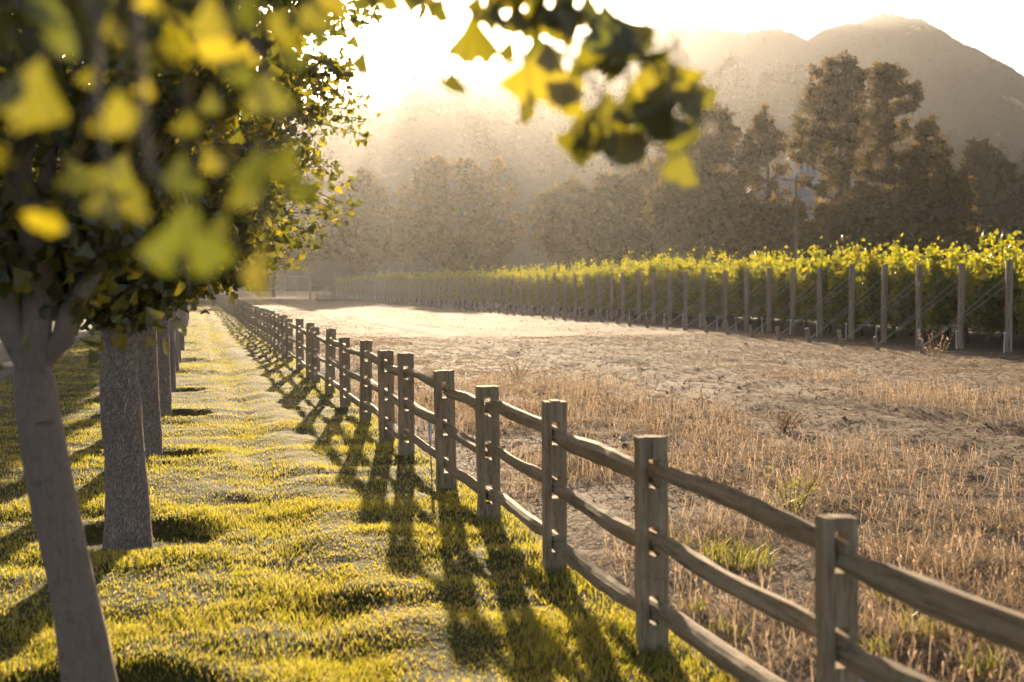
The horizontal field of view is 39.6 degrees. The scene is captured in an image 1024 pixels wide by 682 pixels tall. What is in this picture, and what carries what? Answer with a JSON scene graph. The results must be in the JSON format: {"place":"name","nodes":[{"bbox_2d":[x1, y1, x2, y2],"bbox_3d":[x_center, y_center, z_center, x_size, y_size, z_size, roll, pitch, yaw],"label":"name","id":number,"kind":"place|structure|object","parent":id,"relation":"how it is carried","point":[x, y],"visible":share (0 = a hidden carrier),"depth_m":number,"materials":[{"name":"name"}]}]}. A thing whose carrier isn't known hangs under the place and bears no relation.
{"place":"outdoors","nodes":[
{"label":"outdoors","id":0,"kind":"place"},
{"bbox_2d":[0,319,98,379],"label":"road","id":1,"kind":"structure","parent":0,"point":[6,362],"depth_m":33.60,"materials":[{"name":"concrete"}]},
{"bbox_2d":[0,300,737,681],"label":"lawn","id":2,"kind":"structure","parent":0,"point":[160,534],"depth_m":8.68,"materials":[{"name":"plant"}]},
{"bbox_2d":[58,62,271,417],"bbox_3d":[-4.362,-1.662,17.780,3.342,5.526,3.328,-1,2,-13],"label":"ginkgo tree","id":3,"kind":"object","parent":2,"relation":"on","point":[165,394],"visible":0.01,"depth_m":17.79,"materials":[{"name":"brown plant"}]},
{"bbox_2d":[1,1,380,458],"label":"ginkgo tree","id":4,"kind":"object","parent":2,"relation":"on","point":[149,383],"visible":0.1,"depth_m":13.51,"materials":[{"name":"green plant"}]},
{"bbox_2d":[0,0,382,551],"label":"ginkgo tree","id":5,"kind":"object","parent":2,"relation":"on","point":[127,517],"visible":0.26,"depth_m":9.23,"materials":[{"name":"green plant"}]},
{"bbox_2d":[174,119,235,373],"bbox_3d":[-6.518,-2.016,26.808,3.342,5.526,3.328,-1,2,-16],"label":"ginkgo tree","id":6,"kind":"object","parent":2,"relation":"on","point":[176,350],"depth_m":26.81,"materials":[{"name":"brown plant"}]},
{"bbox_2d":[0,0,424,681],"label":"ginkgo tree","id":7,"kind":"object","parent":2,"relation":"on","point":[46,280],"visible":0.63,"depth_m":5.41,"materials":[{"name":"green plant"}]},
{"bbox_2d":[169,133,255,392],"bbox_3d":[-5.365,-1.838,22.271,3.328,5.526,3.342,0,2,3],"label":"ginkgo tree","id":8,"kind":"object","parent":2,"relation":"on","point":[172,357],"depth_m":22.22,"materials":[{"name":"brown plant"}]},
{"bbox_2d":[0,0,736,299],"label":"ginkgo tree","id":9,"kind":"object","parent":2,"relation":"on","point":[612,45],"visible":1,"depth_m":1.61,"materials":[{"name":"yellow plant"}]},
{"bbox_2d":[213,293,1023,681],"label":"split rail fence","id":10,"kind":"object","parent":2,"relation":"on","point":[841,657],"visible":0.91,"depth_m":6.40,"materials":[{"name":"wood"}]},
{"bbox_2d":[7,12,1023,164],"bbox_3d":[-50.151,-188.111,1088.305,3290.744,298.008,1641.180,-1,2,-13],"label":"mountain","id":11,"kind":"structure","parent":0,"point":[947,95],"depth_m":1405.83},
{"bbox_2d":[57,7,1023,267],"bbox_3d":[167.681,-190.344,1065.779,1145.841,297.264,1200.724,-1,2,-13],"label":"forest","id":12,"kind":"object","parent":11,"relation":"on","point":[783,89],"visible":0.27,"depth_m":746.28,"materials":[{"name":"green plant"}]},
{"bbox_2d":[64,0,1023,103],"label":"sky","id":13,"kind":"structure","parent":0,"point":[402,47],"materials":[{"name":"white"}]},
{"bbox_2d":[231,97,968,290],"bbox_3d":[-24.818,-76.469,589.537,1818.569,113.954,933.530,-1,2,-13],"label":"hills","id":14,"kind":"structure","parent":0,"point":[435,135],"depth_m":664.60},
{"bbox_2d":[199,291,1019,333],"bbox_3d":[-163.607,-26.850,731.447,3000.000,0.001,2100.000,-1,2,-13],"label":"ground","id":15,"kind":"structure","parent":0,"point":[243,293],"depth_m":313.04,"materials":[{"name":"beige soil"}]},
{"bbox_2d":[253,176,332,296],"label":"oak tree","id":16,"kind":"object","parent":15,"relation":"on","point":[305,224],"visible":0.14,"depth_m":197.37,"materials":[{"name":"green plant"}]},
{"bbox_2d":[269,272,336,299],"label":"metal gate","id":17,"kind":"structure","parent":15,"relation":"on","point":[310,291],"depth_m":157.87,"materials":[{"name":"metal"}]},
{"bbox_2d":[291,166,422,278],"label":"oak tree","id":18,"kind":"object","parent":15,"relation":"on","point":[359,243],"visible":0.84,"depth_m":200.19,"materials":[{"name":"green plant"}]},
{"bbox_2d":[388,154,527,274],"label":"oak tree","id":19,"kind":"object","parent":15,"relation":"on","point":[483,242],"visible":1,"depth_m":195.21,"materials":[{"name":"green plant"}]},
{"bbox_2d":[524,175,615,270],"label":"oak tree","id":20,"kind":"object","parent":15,"relation":"on","point":[558,241],"visible":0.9,"depth_m":163.68,"materials":[{"name":"green plant"}]},
{"bbox_2d":[583,157,664,268],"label":"oak tree","id":21,"kind":"object","parent":15,"relation":"on","point":[617,239],"visible":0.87,"depth_m":156.65,"materials":[{"name":"green plant"}]},
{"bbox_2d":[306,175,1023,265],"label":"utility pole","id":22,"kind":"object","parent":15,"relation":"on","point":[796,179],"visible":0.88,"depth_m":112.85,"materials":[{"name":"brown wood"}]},
{"bbox_2d":[637,175,750,265],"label":"oak tree","id":23,"kind":"object","parent":15,"relation":"on","point":[685,233],"visible":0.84,"depth_m":121.63,"materials":[{"name":"green plant"}]},
{"bbox_2d":[652,101,744,189],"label":"pine tree","id":24,"kind":"object","parent":15,"relation":"on","point":[707,158],"visible":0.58,"depth_m":127.37,"materials":[{"name":"green plant"}]},
{"bbox_2d":[729,100,793,207],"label":"pine tree","id":25,"kind":"object","parent":15,"relation":"on","point":[764,148],"visible":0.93,"depth_m":123.89,"materials":[{"name":"green plant"}]},
{"bbox_2d":[717,195,832,264],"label":"oak tree","id":26,"kind":"object","parent":15,"relation":"on","point":[755,229],"visible":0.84,"depth_m":118.65,"materials":[{"name":"green plant"}]},
{"bbox_2d":[787,49,870,200],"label":"pine tree","id":27,"kind":"object","parent":15,"relation":"on","point":[837,107],"visible":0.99,"depth_m":124.84,"materials":[{"name":"green plant"}]},
{"bbox_2d":[806,176,906,261],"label":"oak tree","id":28,"kind":"object","parent":15,"relation":"on","point":[860,221],"visible":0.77,"depth_m":118.94,"materials":[{"name":"green plant"}]},
{"bbox_2d":[852,61,924,190],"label":"pine tree","id":29,"kind":"object","parent":15,"relation":"on","point":[885,78],"visible":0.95,"depth_m":129.24,"materials":[{"name":"green plant"}]},
{"bbox_2d":[895,114,954,260],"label":"pine tree","id":30,"kind":"object","parent":15,"relation":"on","point":[914,160],"visible":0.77,"depth_m":127.47,"materials":[{"name":"green plant"}]},
{"bbox_2d":[879,161,985,262],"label":"oak tree","id":31,"kind":"object","parent":15,"relation":"on","point":[931,221],"visible":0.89,"depth_m":117.71,"materials":[{"name":"green plant"}]},
{"bbox_2d":[961,137,1004,257],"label":"dark conifer","id":32,"kind":"object","parent":15,"relation":"on","point":[978,156],"visible":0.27,"depth_m":163.80,"materials":[{"name":"green plant"}]},
{"bbox_2d":[968,155,1023,262],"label":"tree","id":33,"kind":"object","parent":15,"relation":"on","point":[1002,198],"visible":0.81,"depth_m":158.51,"materials":[{"name":"green plant"}]},
{"bbox_2d":[212,295,1023,681],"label":"dry field","id":34,"kind":"structure","parent":0,"point":[396,321],"depth_m":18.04,"materials":[{"name":"beige plant"}]},
{"bbox_2d":[494,356,535,378],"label":"weed bush","id":35,"kind":"object","parent":34,"relation":"on","point":[517,369],"visible":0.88,"depth_m":25.17,"materials":[{"name":"plant"}]},
{"bbox_2d":[354,341,1016,654],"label":"dirt clods","id":36,"kind":"object","parent":34,"relation":"on","point":[748,391],"visible":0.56,"depth_m":21.57,"materials":[{"name":"brown soil"}]},
{"bbox_2d":[679,588,714,615],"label":"grass tuft","id":37,"kind":"object","parent":34,"relation":"on","point":[692,608],"visible":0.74,"depth_m":7.20,"materials":[{"name":"green plant"}]},
{"bbox_2d":[694,532,742,564],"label":"grass tuft","id":38,"kind":"object","parent":34,"relation":"on","point":[717,555],"visible":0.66,"depth_m":8.53,"materials":[{"name":"green plant"}]},
{"bbox_2d":[709,606,748,638],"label":"grass tuft","id":39,"kind":"object","parent":34,"relation":"on","point":[727,629],"visible":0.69,"depth_m":6.80,"materials":[{"name":"beige plant"}]},
{"bbox_2d":[717,535,774,572],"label":"grass tuft","id":40,"kind":"object","parent":34,"relation":"on","point":[736,561],"visible":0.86,"depth_m":8.37,"materials":[{"name":"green plant"}]},
{"bbox_2d":[737,538,782,568],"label":"grass tuft","id":41,"kind":"object","parent":34,"relation":"on","point":[761,558],"visible":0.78,"depth_m":8.49,"materials":[{"name":"green plant"}]},
{"bbox_2d":[755,407,809,431],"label":"weed bush","id":42,"kind":"object","parent":34,"relation":"on","point":[784,425],"visible":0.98,"depth_m":16.35,"materials":[{"name":"plant"}]},
{"bbox_2d":[761,466,821,516],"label":"weed bush","id":43,"kind":"object","parent":34,"relation":"on","point":[796,498],"visible":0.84,"depth_m":10.04,"materials":[{"name":"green plant"}]},
{"bbox_2d":[859,623,901,661],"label":"grass tuft","id":44,"kind":"object","parent":34,"relation":"on","point":[882,649],"visible":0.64,"depth_m":6.37,"materials":[{"name":"green plant"}]},
{"bbox_2d":[873,599,945,643],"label":"grass tuft","id":45,"kind":"object","parent":34,"relation":"on","point":[923,626],"visible":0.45,"depth_m":6.68,"materials":[{"name":"green plant"}]},
{"bbox_2d":[916,330,952,360],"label":"weed bush","id":46,"kind":"object","parent":34,"relation":"on","point":[932,353],"visible":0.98,"depth_m":31.67,"materials":[{"name":"plant"}]},
{"bbox_2d":[939,637,1013,681],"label":"grass tuft","id":47,"kind":"object","parent":34,"relation":"on","point":[991,666],"visible":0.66,"depth_m":6.08,"materials":[{"name":"green plant"}]},
{"bbox_2d":[325,296,1023,357],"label":"vineyard soil","id":48,"kind":"structure","parent":0,"point":[981,344],"depth_m":50.01,"materials":[{"name":"brown soil"}]},
{"bbox_2d":[470,266,494,306],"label":"grapevine","id":49,"kind":"object","parent":48,"relation":"on","point":[475,274],"visible":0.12,"depth_m":104.02,"materials":[{"name":"green plant"}]},
{"bbox_2d":[489,269,522,308],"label":"grapevine","id":50,"kind":"object","parent":48,"relation":"on","point":[495,292],"visible":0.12,"depth_m":97.73,"materials":[{"name":"green plant"}]},
{"bbox_2d":[494,267,526,306],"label":"grapevine","id":51,"kind":"object","parent":48,"relation":"on","point":[502,285],"visible":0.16,"depth_m":95.67,"materials":[{"name":"green plant"}]},
{"bbox_2d":[505,266,540,310],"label":"grapevine","id":52,"kind":"object","parent":48,"relation":"on","point":[511,288],"visible":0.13,"depth_m":91.44,"materials":[{"name":"green plant"}]},
{"bbox_2d":[515,263,553,311],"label":"grapevine","id":53,"kind":"object","parent":48,"relation":"on","point":[524,285],"visible":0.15,"depth_m":89.60,"materials":[{"name":"green plant"}]},
{"bbox_2d":[515,274,563,314],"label":"trellis post","id":54,"kind":"object","parent":48,"relation":"on","point":[554,293],"visible":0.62,"depth_m":78.86,"materials":[{"name":"wood"}]},
{"bbox_2d":[531,267,563,309],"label":"grapevine","id":55,"kind":"object","parent":48,"relation":"on","point":[541,282],"visible":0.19,"depth_m":85.21,"materials":[{"name":"green plant"}]},
{"bbox_2d":[525,274,595,314],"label":"trellis post","id":56,"kind":"object","parent":48,"relation":"on","point":[564,282],"visible":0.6,"depth_m":76.78,"materials":[{"name":"wood"}]},
{"bbox_2d":[546,258,585,311],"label":"grapevine","id":57,"kind":"object","parent":48,"relation":"on","point":[559,280],"visible":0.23,"depth_m":81.02,"materials":[{"name":"green plant"}]},
{"bbox_2d":[543,274,603,316],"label":"trellis post","id":58,"kind":"object","parent":48,"relation":"on","point":[586,296],"visible":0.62,"depth_m":72.58,"materials":[{"name":"wood"}]},
{"bbox_2d":[533,274,613,316],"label":"trellis post","id":59,"kind":"object","parent":48,"relation":"on","point":[574,292],"visible":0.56,"depth_m":74.69,"materials":[{"name":"wood"}]},
{"bbox_2d":[556,267,594,314],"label":"grapevine","id":60,"kind":"object","parent":48,"relation":"on","point":[562,291],"visible":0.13,"depth_m":79.05,"materials":[{"name":"green plant"}]},
{"bbox_2d":[569,273,592,315],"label":"grapevine","id":61,"kind":"object","parent":48,"relation":"on","point":[577,293],"visible":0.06,"depth_m":76.90,"materials":[{"name":"green plant"}]},
{"bbox_2d":[576,259,608,316],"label":"grapevine","id":62,"kind":"object","parent":48,"relation":"on","point":[590,277],"visible":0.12,"depth_m":74.80,"materials":[{"name":"green plant"}]},
{"bbox_2d":[565,274,620,319],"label":"trellis post","id":63,"kind":"object","parent":48,"relation":"on","point":[611,295],"visible":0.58,"depth_m":68.42,"materials":[{"name":"wood"}]},
{"bbox_2d":[555,274,631,318],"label":"trellis post","id":64,"kind":"object","parent":48,"relation":"on","point":[598,283],"visible":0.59,"depth_m":70.51,"materials":[{"name":"wood"}]},
{"bbox_2d":[588,258,623,316],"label":"grapevine","id":65,"kind":"object","parent":48,"relation":"on","point":[594,291],"visible":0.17,"depth_m":72.67,"materials":[{"name":"green plant"}]},
{"bbox_2d":[576,272,665,320],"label":"trellis post","id":66,"kind":"object","parent":48,"relation":"on","point":[622,281],"visible":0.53,"depth_m":66.34,"materials":[{"name":"wood"}]},
{"bbox_2d":[601,256,645,318],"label":"grapevine","id":67,"kind":"object","parent":48,"relation":"on","point":[604,286],"visible":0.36,"depth_m":70.65,"materials":[{"name":"green plant"}]},
{"bbox_2d":[591,272,678,321],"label":"trellis post","id":68,"kind":"object","parent":48,"relation":"on","point":[639,278],"visible":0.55,"depth_m":64.27,"materials":[{"name":"wood"}]},
{"bbox_2d":[614,251,662,312],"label":"grapevine","id":69,"kind":"object","parent":48,"relation":"on","point":[633,274],"visible":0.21,"depth_m":68.47,"materials":[{"name":"green plant"}]},
{"bbox_2d":[604,272,672,322],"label":"trellis post","id":70,"kind":"object","parent":48,"relation":"on","point":[653,281],"visible":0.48,"depth_m":62.15,"materials":[{"name":"wood"}]},
{"bbox_2d":[626,271,662,314],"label":"grapevine","id":71,"kind":"object","parent":48,"relation":"on","point":[633,303],"visible":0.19,"depth_m":66.45,"materials":[{"name":"green plant"}]},
{"bbox_2d":[618,272,692,324],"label":"trellis post","id":72,"kind":"object","parent":48,"relation":"on","point":[670,313],"visible":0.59,"depth_m":60.07,"materials":[{"name":"wood"}]},
{"bbox_2d":[642,248,685,321],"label":"grapevine","id":73,"kind":"object","parent":48,"relation":"on","point":[650,269],"visible":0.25,"depth_m":64.35,"materials":[{"name":"green plant"}]},
{"bbox_2d":[657,253,698,314],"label":"grapevine","id":74,"kind":"object","parent":48,"relation":"on","point":[664,292],"visible":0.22,"depth_m":62.29,"materials":[{"name":"green plant"}]},
{"bbox_2d":[631,271,727,324],"bbox_3d":[8.016,-1.645,58.272,6.505,2.428,0.181,-1,2,-13],"label":"trellis post","id":75,"kind":"object","parent":48,"relation":"on","point":[686,303],"visible":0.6,"depth_m":57.99,"materials":[{"name":"wood"}]},
{"bbox_2d":[648,268,728,326],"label":"trellis post","id":76,"kind":"object","parent":48,"relation":"on","point":[703,289],"visible":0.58,"depth_m":55.89,"materials":[{"name":"wood"}]},
{"bbox_2d":[666,244,725,324],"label":"grapevine","id":77,"kind":"object","parent":48,"relation":"on","point":[677,281],"visible":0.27,"depth_m":60.24,"materials":[{"name":"green plant"}]},
{"bbox_2d":[668,270,736,328],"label":"trellis post","id":78,"kind":"object","parent":48,"relation":"on","point":[724,317],"visible":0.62,"depth_m":53.82,"materials":[{"name":"wood"}]},
{"bbox_2d":[682,254,752,325],"bbox_3d":[8.493,-2.030,58.449,2.966,3.061,1.555,-1,2,-13],"label":"grapevine","id":79,"kind":"object","parent":48,"relation":"on","point":[696,309],"visible":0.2,"depth_m":58.22,"materials":[{"name":"green plant"}]},
{"bbox_2d":[686,268,763,329],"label":"trellis post","id":80,"kind":"object","parent":48,"relation":"on","point":[746,294],"visible":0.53,"depth_m":51.73,"materials":[{"name":"wood"}]},
{"bbox_2d":[708,271,758,326],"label":"grapevine","id":81,"kind":"object","parent":48,"relation":"on","point":[716,297],"visible":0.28,"depth_m":56.00,"materials":[{"name":"green plant"}]},
{"bbox_2d":[727,246,783,328],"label":"grapevine","id":82,"kind":"object","parent":48,"relation":"on","point":[738,275],"visible":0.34,"depth_m":53.96,"materials":[{"name":"green plant"}]},
{"bbox_2d":[707,268,827,331],"bbox_3d":[9.927,-1.369,49.929,6.505,2.411,0.183,-1,2,-13],"label":"trellis post","id":83,"kind":"object","parent":48,"relation":"on","point":[769,291],"visible":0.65,"depth_m":49.65,"materials":[{"name":"wood"}]},
{"bbox_2d":[750,253,802,329],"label":"grapevine","id":84,"kind":"object","parent":48,"relation":"on","point":[760,296],"visible":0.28,"depth_m":51.85,"materials":[{"name":"green plant"}]},
{"bbox_2d":[729,267,827,333],"bbox_3d":[10.329,-1.267,47.833,6.505,2.426,0.174,-1,2,-13],"label":"trellis post","id":85,"kind":"object","parent":48,"relation":"on","point":[792,286],"visible":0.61,"depth_m":47.55,"materials":[{"name":"wood"}]},
{"bbox_2d":[750,245,807,327],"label":"grapevine","id":86,"kind":"object","parent":48,"relation":"on","point":[784,259],"visible":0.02,"depth_m":56.56,"materials":[{"name":"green plant"}]},
{"bbox_2d":[769,256,829,331],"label":"grapevine","id":87,"kind":"object","parent":48,"relation":"on","point":[781,300],"visible":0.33,"depth_m":49.70,"materials":[{"name":"green plant"}]},
{"bbox_2d":[753,268,859,336],"bbox_3d":[10.792,-1.147,45.747,6.505,2.406,0.174,-1,2,-13],"label":"trellis post","id":88,"kind":"object","parent":48,"relation":"on","point":[820,322],"visible":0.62,"depth_m":45.46,"materials":[{"name":"wood"}]},
{"bbox_2d":[796,242,854,329],"bbox_3d":[11.541,-1.973,52.530,2.612,3.385,1.445,-1,2,-13],"label":"grapevine","id":89,"kind":"object","parent":48,"relation":"on","point":[802,266],"visible":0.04,"depth_m":52.36,"materials":[{"name":"green plant"}]},
{"bbox_2d":[797,236,864,333],"bbox_3d":[10.708,-1.837,47.810,2.573,3.472,1.556,-1,2,-13],"label":"grapevine","id":90,"kind":"object","parent":48,"relation":"on","point":[810,279],"visible":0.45,"depth_m":47.64,"materials":[{"name":"green plant"}]},
{"bbox_2d":[781,263,889,338],"bbox_3d":[11.309,-1.131,43.668,6.505,2.491,0.179,-1,2,-13],"label":"trellis post","id":91,"kind":"object","parent":48,"relation":"on","point":[851,284],"visible":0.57,"depth_m":43.39,"materials":[{"name":"wood"}]},
{"bbox_2d":[824,262,893,335],"bbox_3d":[11.293,-1.296,45.827,2.599,2.572,1.604,-1,2,-13],"label":"grapevine","id":92,"kind":"object","parent":48,"relation":"on","point":[839,303],"visible":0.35,"depth_m":45.58,"materials":[{"name":"green plant"}]},
{"bbox_2d":[811,264,956,342],"bbox_3d":[11.749,-1.001,41.582,6.505,2.486,0.185,-1,2,-13],"label":"trellis post","id":93,"kind":"object","parent":48,"relation":"on","point":[884,294],"visible":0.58,"depth_m":41.30,"materials":[{"name":"wood"}]},
{"bbox_2d":[855,233,922,338],"bbox_3d":[11.704,-1.643,43.718,2.590,3.392,1.498,-1,2,-13],"label":"grapevine","id":94,"kind":"object","parent":48,"relation":"on","point":[871,303],"visible":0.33,"depth_m":43.51,"materials":[{"name":"green plant"}]},
{"bbox_2d":[843,265,998,345],"bbox_3d":[12.169,-0.890,39.492,6.505,2.439,0.200,-1,2,-13],"label":"trellis post","id":95,"kind":"object","parent":48,"relation":"on","point":[918,280],"visible":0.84,"depth_m":39.20,"materials":[{"name":"wood"}]},
{"bbox_2d":[888,244,954,341],"bbox_3d":[12.072,-1.331,41.675,2.315,3.010,1.535,-1,2,-19],"label":"grapevine","id":96,"kind":"object","parent":48,"relation":"on","point":[904,308],"visible":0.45,"depth_m":41.39,"materials":[{"name":"green plant"}]},
{"bbox_2d":[880,263,1020,348],"bbox_3d":[12.663,-0.832,37.394,6.505,2.414,0.183,-1,2,-13],"label":"trellis post","id":97,"kind":"object","parent":48,"relation":"on","point":[961,304],"visible":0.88,"depth_m":37.12,"materials":[{"name":"wood"}]},
{"bbox_2d":[913,225,1001,344],"bbox_3d":[12.556,-1.484,39.479,2.894,3.530,1.445,-1,2,-13],"label":"grapevine","id":98,"kind":"object","parent":48,"relation":"on","point":[935,282],"visible":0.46,"depth_m":39.27,"materials":[{"name":"green plant"}]},
{"bbox_2d":[924,260,1023,351],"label":"trellis post","id":99,"kind":"object","parent":48,"relation":"on","point":[1009,309],"visible":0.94,"depth_m":35.06,"materials":[{"name":"wood"}]},
{"bbox_2d":[942,227,1019,340],"bbox_3d":[13.948,-1.616,41.980,2.919,3.584,1.445,-1,2,-13],"label":"grapevine","id":100,"kind":"object","parent":48,"relation":"on","point":[1007,241],"visible":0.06,"depth_m":41.91,"materials":[{"name":"green plant"}]},
{"bbox_2d":[953,240,1023,336],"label":"grapevine","id":101,"kind":"object","parent":48,"relation":"on","point":[989,315],"visible":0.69,"depth_m":37.30,"materials":[{"name":"green plant"}]},
{"bbox_2d":[989,231,1023,342],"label":"grapevine","id":102,"kind":"object","parent":48,"relation":"on","point":[1011,250],"visible":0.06,"depth_m":39.77,"materials":[{"name":"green plant"}]},
{"bbox_2d":[1013,252,1023,328],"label":"grapevine","id":103,"kind":"object","parent":48,"relation":"on","point":[1020,280],"visible":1,"depth_m":35.26,"materials":[{"name":"green plant"}]},
{"bbox_2d":[746,149,830,261],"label":"white house","id":104,"kind":"structure","parent":0,"point":[807,198],"depth_m":151.10,"materials":[{"name":"grey"}]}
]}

